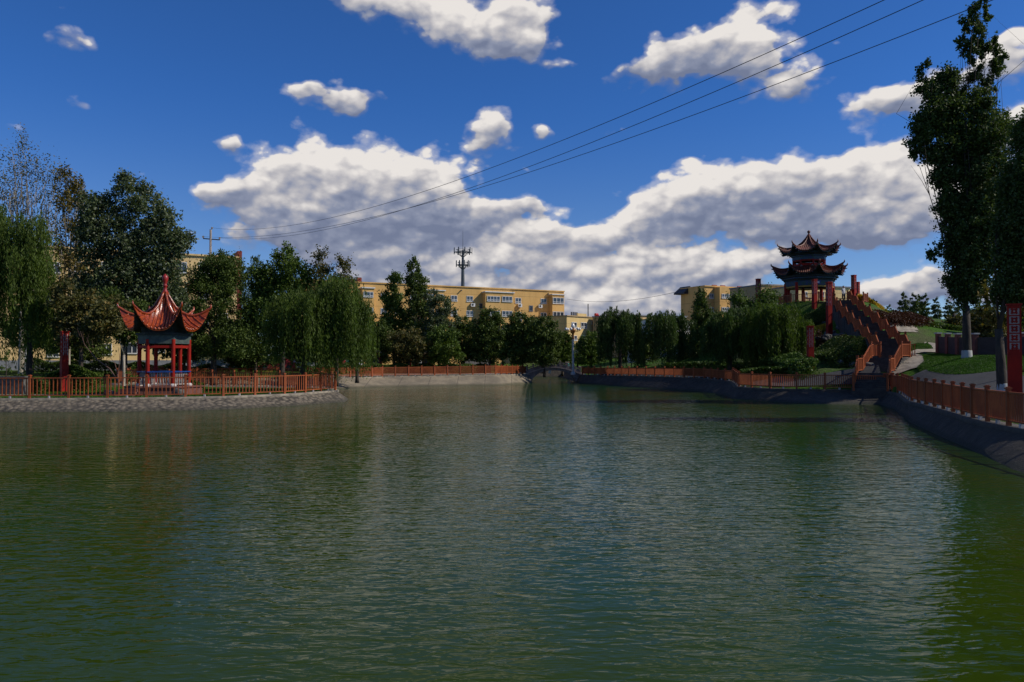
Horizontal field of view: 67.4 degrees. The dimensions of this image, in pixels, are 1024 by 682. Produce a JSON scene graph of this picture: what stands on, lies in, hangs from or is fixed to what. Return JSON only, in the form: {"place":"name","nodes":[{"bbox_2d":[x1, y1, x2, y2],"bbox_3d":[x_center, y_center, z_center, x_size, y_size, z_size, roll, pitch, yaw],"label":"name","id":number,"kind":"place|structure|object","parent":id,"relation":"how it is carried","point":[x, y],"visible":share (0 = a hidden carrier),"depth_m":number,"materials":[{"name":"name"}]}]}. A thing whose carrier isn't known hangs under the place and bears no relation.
{"place":"outdoors","nodes":[
{"label":"outdoors","id":0,"kind":"place"},
{"bbox_2d":[251,375,531,387],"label":"embankment","id":1,"kind":"structure","parent":0,"point":[440,381],"depth_m":86.80,"materials":[{"name":"concrete"}]},
{"bbox_2d":[251,373,526,378],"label":"kerb","id":2,"kind":"structure","parent":1,"relation":"on","point":[420,376],"depth_m":88.44,"materials":[{"name":"concrete"}]},
{"bbox_2d":[162,364,527,377],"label":"fence","id":3,"kind":"object","parent":2,"relation":"on","point":[506,369],"visible":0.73,"depth_m":87.98,"materials":[{"name":"paint"}]},
{"bbox_2d":[330,373,515,376],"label":"promenade","id":4,"kind":"structure","parent":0,"point":[426,374],"depth_m":90.84,"materials":[{"name":"concrete"}]},
{"bbox_2d":[0,377,1023,681],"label":"water","id":5,"kind":"structure","parent":0,"point":[548,529],"depth_m":12.48,"materials":[{"name":"green liquid"}]},
{"bbox_2d":[0,301,1023,423],"bbox_3d":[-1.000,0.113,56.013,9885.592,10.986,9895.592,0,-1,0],"label":"ground","id":6,"kind":"structure","parent":0,"point":[923,334],"depth_m":77.54,"materials":[{"name":"green plant"}]},
{"bbox_2d":[0,350,11,394],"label":"sapling","id":7,"kind":"object","parent":6,"relation":"on","point":[5,358],"visible":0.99,"depth_m":47.99,"materials":[{"name":"green plant"}]},
{"bbox_2d":[0,376,27,393],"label":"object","id":8,"kind":"structure","parent":6,"relation":"on","point":[16,386],"depth_m":49.72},
{"bbox_2d":[10,374,48,393],"bbox_3d":[-32.860,2.931,51.946,2.842,1.432,1.038,0,-1,0],"label":"hedge","id":9,"kind":"object","parent":6,"relation":"on","point":[39,385],"visible":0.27,"depth_m":51.63,"materials":[{"name":"green plant"}]},
{"bbox_2d":[0,304,60,372],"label":"broadleaf tree","id":10,"kind":"object","parent":6,"relation":"on","point":[7,336],"visible":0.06,"depth_m":76.62,"materials":[{"name":"green plant"}]},
{"bbox_2d":[0,203,63,376],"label":"willow tree","id":11,"kind":"object","parent":6,"relation":"on","point":[25,270],"visible":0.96,"depth_m":56.94,"materials":[{"name":"green plant"}]},
{"bbox_2d":[0,122,76,373],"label":"bare tree","id":12,"kind":"object","parent":6,"relation":"on","point":[14,197],"visible":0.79,"depth_m":74.11,"materials":[{"name":"brown plant"}]},
{"bbox_2d":[59,331,69,391],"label":"lamp pillar","id":13,"kind":"structure","parent":6,"relation":"on","point":[64,353],"depth_m":53.83,"materials":[{"name":"red paint"}]},
{"bbox_2d":[44,162,91,364],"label":"poplar tree","id":14,"kind":"object","parent":6,"relation":"on","point":[73,186],"visible":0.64,"depth_m":71.81,"materials":[{"name":"green plant"}]},
{"bbox_2d":[39,364,104,391],"bbox_3d":[-31.498,2.683,54.953,4.025,2.050,1.736,0,-1,0],"label":"shrub row","id":15,"kind":"object","parent":6,"relation":"on","point":[77,370],"visible":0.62,"depth_m":54.38,"materials":[{"name":"green plant"}]},
{"bbox_2d":[41,311,116,365],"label":"broadleaf tree","id":16,"kind":"object","parent":6,"relation":"on","point":[88,356],"visible":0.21,"depth_m":75.12,"materials":[{"name":"green plant"}]},
{"bbox_2d":[41,274,132,366],"bbox_3d":[-30.004,-0.503,55.641,9.802,8.876,5.376,-1,-2,39],"label":"broadleaf tree","id":17,"kind":"object","parent":6,"relation":"on","point":[90,315],"visible":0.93,"depth_m":55.89,"materials":[{"name":"green plant"}]},
{"bbox_2d":[79,334,119,384],"bbox_3d":[-25.824,1.385,48.059,2.772,4.409,0.277,0,-1,2],"label":"sapling","id":18,"kind":"object","parent":6,"relation":"on","point":[117,379],"visible":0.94,"depth_m":47.99,"materials":[{"name":"green plant"}]},
{"bbox_2d":[0,244,241,370],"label":"apartment building","id":19,"kind":"structure","parent":6,"relation":"on","point":[131,354],"depth_m":86.81,"materials":[{"name":"yellow paint"}]},
{"bbox_2d":[95,285,155,385],"bbox_3d":[-32.163,-0.306,62.980,5.814,8.682,4.263,0,-1,0],"label":"broadleaf tree","id":20,"kind":"object","parent":6,"relation":"on","point":[125,338],"visible":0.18,"depth_m":62.84,"materials":[{"name":"green plant"}]},
{"bbox_2d":[24,358,232,377],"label":"hedge","id":21,"kind":"object","parent":6,"relation":"on","point":[99,365],"visible":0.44,"depth_m":79.47,"materials":[{"name":"green plant"}]},
{"bbox_2d":[62,167,198,383],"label":"broadleaf tree","id":22,"kind":"object","parent":6,"relation":"on","point":[132,263],"visible":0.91,"depth_m":67.21,"materials":[{"name":"green plant"}]},
{"bbox_2d":[0,387,331,397],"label":"peninsula grass","id":23,"kind":"structure","parent":6,"relation":"on","point":[116,390],"depth_m":51.37,"materials":[{"name":"green plant"}]},
{"bbox_2d":[0,379,347,411],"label":"embankment peninsula","id":24,"kind":"object","parent":6,"relation":"on","point":[141,405],"visible":0.45,"depth_m":45.24,"materials":[{"name":"stone"}]},
{"bbox_2d":[113,274,211,396],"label":"pavilion","id":25,"kind":"structure","parent":24,"relation":"on","point":[164,319],"depth_m":49.12,"materials":[{"name":"red wood"}]},
{"bbox_2d":[0,378,338,400],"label":"kerb peninsula","id":26,"kind":"object","parent":24,"relation":"on","point":[145,398],"visible":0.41,"depth_m":46.66,"materials":[{"name":"concrete"}]},
{"bbox_2d":[0,371,336,397],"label":"fence","id":27,"kind":"object","parent":26,"relation":"on","point":[223,393],"visible":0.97,"depth_m":46.62,"materials":[{"name":"paint"}]},
{"bbox_2d":[117,366,332,388],"bbox_3d":[-26.166,3.015,65.033,27.310,1.575,6.950,-1,-2,38],"label":"fence","id":28,"kind":"object","parent":26,"relation":"on","point":[210,379],"visible":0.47,"depth_m":63.55,"materials":[{"name":"paint"}]},
{"bbox_2d":[158,303,211,378],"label":"broadleaf tree","id":29,"kind":"object","parent":6,"relation":"on","point":[195,358],"visible":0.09,"depth_m":76.32,"materials":[{"name":"green plant"}]},
{"bbox_2d":[202,227,220,253],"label":"utility pole","id":30,"kind":"object","parent":6,"relation":"on","point":[210,239],"visible":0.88,"depth_m":94.25,"materials":[{"name":"concrete"}]},
{"bbox_2d":[218,0,883,229],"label":"power wire","id":31,"kind":"object","parent":30,"relation":"attached to","point":[613,119],"visible":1,"depth_m":33.34,"materials":[{"name":"metal"}]},
{"bbox_2d":[226,0,922,238],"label":"power wire","id":32,"kind":"object","parent":30,"relation":"attached to","point":[652,117],"visible":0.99,"depth_m":32.87,"materials":[{"name":"metal"}]},
{"bbox_2d":[203,0,991,237],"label":"power wire","id":33,"kind":"object","parent":30,"relation":"attached to","point":[678,120],"visible":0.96,"depth_m":32.98,"materials":[{"name":"metal"}]},
{"bbox_2d":[179,247,261,384],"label":"broadleaf tree","id":34,"kind":"object","parent":6,"relation":"on","point":[223,270],"visible":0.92,"depth_m":71.40,"materials":[{"name":"green plant"}]},
{"bbox_2d":[220,313,278,377],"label":"broadleaf tree","id":35,"kind":"object","parent":6,"relation":"on","point":[237,362],"visible":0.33,"depth_m":79.10,"materials":[{"name":"green plant"}]},
{"bbox_2d":[238,254,263,371],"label":"poplar tree","id":36,"kind":"object","parent":6,"relation":"on","point":[256,259],"visible":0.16,"depth_m":78.65,"materials":[{"name":"green plant"}]},
{"bbox_2d":[242,240,324,383],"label":"broadleaf tree","id":37,"kind":"object","parent":6,"relation":"on","point":[271,284],"visible":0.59,"depth_m":73.24,"materials":[{"name":"green plant"}]},
{"bbox_2d":[255,268,377,389],"bbox_3d":[-14.174,-0.664,55.743,8.491,9.216,5.672,1,-1,-21],"label":"willow tree","id":38,"kind":"object","parent":6,"relation":"on","point":[325,320],"visible":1,"depth_m":54.84,"materials":[{"name":"green plant"}]},
{"bbox_2d":[301,244,361,385],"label":"broadleaf tree","id":39,"kind":"object","parent":6,"relation":"on","point":[323,269],"visible":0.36,"depth_m":72.74,"materials":[{"name":"green plant"}]},
{"bbox_2d":[346,299,379,382],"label":"willow tree","id":40,"kind":"object","parent":6,"relation":"on","point":[363,358],"visible":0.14,"depth_m":78.86,"materials":[{"name":"green plant"}]},
{"bbox_2d":[363,314,395,363],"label":"broadleaf tree","id":41,"kind":"object","parent":6,"relation":"on","point":[384,347],"visible":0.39,"depth_m":95.49,"materials":[{"name":"green plant"}]},
{"bbox_2d":[297,362,488,374],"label":"hedge","id":42,"kind":"object","parent":6,"relation":"on","point":[425,365],"visible":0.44,"depth_m":94.11,"materials":[{"name":"green plant"}]},
{"bbox_2d":[375,269,412,363],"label":"pointed tree","id":43,"kind":"object","parent":6,"relation":"on","point":[392,305],"visible":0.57,"depth_m":105.45,"materials":[{"name":"green plant"}]},
{"bbox_2d":[383,323,433,366],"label":"broadleaf tree","id":44,"kind":"object","parent":6,"relation":"on","point":[406,347],"visible":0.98,"depth_m":93.49,"materials":[{"name":"green plant"}]},
{"bbox_2d":[390,255,435,364],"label":"pointed tree","id":45,"kind":"object","parent":6,"relation":"on","point":[416,285],"visible":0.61,"depth_m":103.78,"materials":[{"name":"green plant"}]},
{"bbox_2d":[291,277,564,364],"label":"apartment building","id":46,"kind":"structure","parent":6,"relation":"on","point":[467,300],"depth_m":154.38,"materials":[{"name":"yellow paint"}]},
{"bbox_2d":[420,287,464,345],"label":"broadleaf tree","id":47,"kind":"object","parent":6,"relation":"on","point":[439,315],"visible":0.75,"depth_m":101.32,"materials":[{"name":"green plant"}]},
{"bbox_2d":[423,324,465,372],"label":"broadleaf tree","id":48,"kind":"object","parent":6,"relation":"on","point":[445,348],"visible":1,"depth_m":93.88,"materials":[{"name":"green plant"}]},
{"bbox_2d":[454,247,471,285],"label":"telecom mast","id":49,"kind":"object","parent":6,"relation":"on","point":[463,253],"visible":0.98,"depth_m":215.10,"materials":[{"name":"grey metal"}]},
{"bbox_2d":[451,315,484,364],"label":"broadleaf tree","id":50,"kind":"object","parent":6,"relation":"on","point":[463,338],"visible":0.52,"depth_m":103.36,"materials":[{"name":"green plant"}]},
{"bbox_2d":[464,305,510,372],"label":"broadleaf tree","id":51,"kind":"object","parent":6,"relation":"on","point":[489,331],"visible":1,"depth_m":100.49,"materials":[{"name":"green plant"}]},
{"bbox_2d":[500,310,537,373],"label":"broadleaf tree","id":52,"kind":"object","parent":6,"relation":"on","point":[518,344],"visible":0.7,"depth_m":101.12,"materials":[{"name":"green plant"}]},
{"bbox_2d":[522,313,566,376],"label":"broadleaf tree","id":53,"kind":"object","parent":6,"relation":"on","point":[549,336],"visible":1,"depth_m":99.06,"materials":[{"name":"green plant"}]},
{"bbox_2d":[526,360,580,381],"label":"footbridge","id":54,"kind":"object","parent":6,"relation":"on","point":[533,372],"visible":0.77,"depth_m":99.82,"materials":[{"name":"stone"}]},
{"bbox_2d":[553,330,576,375],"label":"broadleaf tree","id":55,"kind":"object","parent":6,"relation":"on","point":[566,355],"visible":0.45,"depth_m":105.28,"materials":[{"name":"green plant"}]},
{"bbox_2d":[535,304,598,360],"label":"building","id":56,"kind":"structure","parent":6,"relation":"on","point":[584,322],"depth_m":154.59,"materials":[{"name":"white paint"}]},
{"bbox_2d":[565,324,580,374],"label":"street lamp","id":57,"kind":"object","parent":6,"relation":"on","point":[572,329],"visible":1,"depth_m":96.86,"materials":[{"name":"metal"}]},
{"bbox_2d":[574,330,604,367],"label":"broadleaf tree","id":58,"kind":"object","parent":6,"relation":"on","point":[586,346],"visible":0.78,"depth_m":111.48,"materials":[{"name":"green plant"}]},
{"bbox_2d":[594,306,643,367],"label":"willow tree","id":59,"kind":"object","parent":6,"relation":"on","point":[627,324],"visible":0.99,"depth_m":95.23,"materials":[{"name":"green plant"}]},
{"bbox_2d":[592,314,652,357],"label":"building","id":60,"kind":"structure","parent":6,"relation":"on","point":[643,317],"depth_m":154.85,"materials":[{"name":"white paint"}]},
{"bbox_2d":[629,331,657,365],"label":"broadleaf tree","id":61,"kind":"object","parent":6,"relation":"on","point":[648,355],"visible":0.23,"depth_m":103.24,"materials":[{"name":"green plant"}]},
{"bbox_2d":[639,309,697,367],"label":"willow tree","id":62,"kind":"object","parent":6,"relation":"on","point":[669,331],"visible":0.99,"depth_m":91.54,"materials":[{"name":"green plant"}]},
{"bbox_2d":[686,286,715,358],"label":"pointed tree","id":63,"kind":"object","parent":6,"relation":"on","point":[700,306],"visible":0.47,"depth_m":95.54,"materials":[{"name":"green plant"}]},
{"bbox_2d":[674,285,740,328],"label":"apartment building","id":64,"kind":"structure","parent":6,"relation":"on","point":[717,297],"depth_m":135.02,"materials":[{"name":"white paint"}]},
{"bbox_2d":[697,304,773,370],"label":"willow tree","id":65,"kind":"object","parent":6,"relation":"on","point":[723,336],"visible":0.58,"depth_m":73.06,"materials":[{"name":"green plant"}]},
{"bbox_2d":[726,282,783,310],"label":"broadleaf tree","id":66,"kind":"object","parent":6,"relation":"on","point":[738,300],"visible":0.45,"depth_m":85.86,"materials":[{"name":"green plant"}]},
{"bbox_2d":[729,284,783,307],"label":"building","id":67,"kind":"structure","parent":6,"relation":"on","point":[749,290],"depth_m":124.64,"materials":[{"name":"white paint"}]},
{"bbox_2d":[738,297,816,368],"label":"willow tree","id":68,"kind":"object","parent":6,"relation":"on","point":[775,329],"visible":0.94,"depth_m":69.20,"materials":[{"name":"green plant"}]},
{"bbox_2d":[740,358,815,381],"bbox_3d":[21.541,2.446,62.453,5.930,2.064,2.052,0,-1,14],"label":"hedge","id":69,"kind":"object","parent":6,"relation":"on","point":[780,369],"visible":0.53,"depth_m":62.02,"materials":[{"name":"green plant"}]},
{"bbox_2d":[771,230,847,303],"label":"pavilion","id":70,"kind":"structure","parent":6,"relation":"on","point":[800,272],"depth_m":88.50,"materials":[{"name":"red paint"}]},
{"bbox_2d":[778,291,834,303],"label":"fence","id":71,"kind":"object","parent":70,"relation":"on","point":[783,298],"visible":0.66,"depth_m":87.49,"materials":[{"name":"paint"}]},
{"bbox_2d":[768,286,850,304],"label":"building","id":72,"kind":"structure","parent":6,"relation":"on","point":[838,292],"depth_m":118.47,"materials":[{"name":"white paint"}]},
{"bbox_2d":[806,326,813,369],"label":"lamp pillar","id":73,"kind":"structure","parent":6,"relation":"on","point":[810,339],"depth_m":60.82,"materials":[{"name":"red paint"}]},
{"bbox_2d":[801,308,825,324],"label":"shrub row","id":74,"kind":"object","parent":6,"relation":"on","point":[818,316],"visible":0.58,"depth_m":82.97,"materials":[{"name":"green plant"}]},
{"bbox_2d":[811,279,817,308],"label":"lamp pillar","id":75,"kind":"structure","parent":6,"relation":"on","point":[814,295],"depth_m":84.57,"materials":[{"name":"red paint"}]},
{"bbox_2d":[825,282,832,334],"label":"lamp pillar","id":76,"kind":"structure","parent":6,"relation":"on","point":[829,325],"depth_m":75.91,"materials":[{"name":"red paint"}]},
{"bbox_2d":[805,329,862,353],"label":"shrub row","id":77,"kind":"object","parent":6,"relation":"on","point":[819,341],"visible":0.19,"depth_m":70.91,"materials":[{"name":"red plant"}]},
{"bbox_2d":[802,334,867,368],"bbox_3d":[27.274,1.335,64.855,4.290,3.952,6.948,0,-1,0],"label":"shrub row","id":78,"kind":"object","parent":6,"relation":"on","point":[832,350],"visible":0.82,"depth_m":63.94,"materials":[{"name":"green plant"}]},
{"bbox_2d":[850,275,856,295],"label":"lamp pillar","id":79,"kind":"structure","parent":6,"relation":"on","point":[853,284],"depth_m":88.02,"materials":[{"name":"red paint"}]},
{"bbox_2d":[832,289,915,397],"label":"staircase","id":80,"kind":"structure","parent":6,"relation":"on","point":[886,352],"depth_m":61.28,"materials":[{"name":"paint"}]},
{"bbox_2d":[875,322,917,331],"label":"wall","id":81,"kind":"structure","parent":6,"relation":"on","point":[911,328],"depth_m":75.37,"materials":[{"name":"stone"}]},
{"bbox_2d":[872,309,934,327],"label":"shrub row","id":82,"kind":"object","parent":6,"relation":"on","point":[900,318],"visible":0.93,"depth_m":77.15,"materials":[{"name":"red plant"}]},
{"bbox_2d":[897,291,909,311],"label":"poplar tree","id":83,"kind":"object","parent":6,"relation":"on","point":[900,303],"visible":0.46,"depth_m":159.55,"materials":[{"name":"green plant"}]},
{"bbox_2d":[906,293,921,314],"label":"pine tree","id":84,"kind":"object","parent":6,"relation":"on","point":[915,304],"visible":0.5,"depth_m":151.07,"materials":[{"name":"green plant"}]},
{"bbox_2d":[911,342,932,350],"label":"slope grass","id":85,"kind":"structure","parent":6,"relation":"on","point":[926,345],"depth_m":64.85,"materials":[{"name":"plant"}]},
{"bbox_2d":[884,309,961,330],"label":"shrub row","id":86,"kind":"object","parent":6,"relation":"on","point":[939,325],"visible":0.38,"depth_m":80.62,"materials":[{"name":"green plant"}]},
{"bbox_2d":[918,293,933,318],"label":"pine tree","id":87,"kind":"object","parent":6,"relation":"on","point":[924,307],"visible":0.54,"depth_m":155.86,"materials":[{"name":"green plant"}]},
{"bbox_2d":[930,297,943,318],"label":"pine tree","id":88,"kind":"object","parent":6,"relation":"on","point":[938,315],"visible":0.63,"depth_m":169.33,"materials":[{"name":"green plant"}]},
{"bbox_2d":[942,298,952,318],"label":"poplar tree","id":89,"kind":"object","parent":6,"relation":"on","point":[948,311],"visible":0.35,"depth_m":160.78,"materials":[{"name":"green plant"}]},
{"bbox_2d":[941,312,961,325],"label":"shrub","id":90,"kind":"object","parent":6,"relation":"on","point":[954,319],"visible":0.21,"depth_m":83.50,"materials":[{"name":"green plant"}]},
{"bbox_2d":[896,0,1020,357],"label":"poplar tree","id":91,"kind":"object","parent":6,"relation":"on","point":[971,148],"visible":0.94,"depth_m":51.79,"materials":[{"name":"green plant"}]},
{"bbox_2d":[934,332,1023,354],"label":"boundary wall","id":92,"kind":"structure","parent":6,"relation":"on","point":[947,344],"depth_m":56.30,"materials":[{"name":"concrete"}]},
{"bbox_2d":[970,303,1023,336],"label":"broadleaf tree","id":93,"kind":"object","parent":6,"relation":"on","point":[984,330],"visible":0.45,"depth_m":59.51,"materials":[{"name":"green plant"}]},
{"bbox_2d":[977,107,1023,390],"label":"poplar tree","id":94,"kind":"object","parent":6,"relation":"on","point":[1006,265],"visible":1,"depth_m":36.87,"materials":[{"name":"green plant"}]},
{"bbox_2d":[0,0,1023,333],"label":"sky","id":95,"kind":"structure","parent":0,"point":[252,115],"materials":[{"name":"blue"}]},
{"bbox_2d":[604,365,880,385],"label":"promenade","id":96,"kind":"structure","parent":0,"point":[872,369],"depth_m":56.41,"materials":[{"name":"concrete"}]},
{"bbox_2d":[660,351,819,379],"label":"hedge","id":97,"kind":"object","parent":96,"relation":"on","point":[795,362],"visible":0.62,"depth_m":67.06,"materials":[{"name":"green plant"}]},
{"bbox_2d":[535,371,1023,471],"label":"embankment","id":98,"kind":"structure","parent":0,"point":[1005,448],"depth_m":50.71,"materials":[{"name":"stone"}]},
{"bbox_2d":[551,370,1023,433],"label":"kerb","id":99,"kind":"structure","parent":98,"relation":"on","point":[1014,428],"depth_m":36.31,"materials":[{"name":"grey stone"}]},
{"bbox_2d":[582,366,731,380],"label":"fence","id":100,"kind":"object","parent":99,"relation":"on","point":[724,374],"visible":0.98,"depth_m":79.56,"materials":[{"name":"paint"}]},
{"bbox_2d":[732,367,885,389],"bbox_3d":[20.162,2.836,58.848,5.483,1.446,15.337,1,-1,-26],"label":"fence","id":101,"kind":"object","parent":99,"relation":"on","point":[738,378],"visible":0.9,"depth_m":55.20,"materials":[{"name":"paint"}]},
{"bbox_2d":[889,373,1023,427],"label":"fence","id":102,"kind":"object","parent":99,"relation":"on","point":[986,402],"visible":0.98,"depth_m":29.35,"materials":[{"name":"paint"}]},
{"bbox_2d":[891,342,934,373],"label":"path hillside","id":103,"kind":"structure","parent":0,"point":[913,362],"depth_m":55.73,"materials":[{"name":"concrete"}]},
{"bbox_2d":[913,362,1023,419],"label":"promenade","id":104,"kind":"structure","parent":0,"point":[980,380],"depth_m":43.98,"materials":[{"name":"concrete"}]},
{"bbox_2d":[974,274,1023,334],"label":"young tree","id":105,"kind":"object","parent":104,"relation":"on","point":[991,317],"visible":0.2,"depth_m":41.30,"materials":[{"name":"green plant"}]},
{"bbox_2d":[1005,303,1022,415],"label":"lamp pillar","id":106,"kind":"structure","parent":104,"relation":"on","point":[1014,352],"depth_m":28.31,"materials":[{"name":"red paint"}]},
{"bbox_2d":[917,353,1023,373],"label":"lawn grass","id":107,"kind":"structure","parent":0,"point":[942,362],"depth_m":49.48,"materials":[{"name":"green plant"}]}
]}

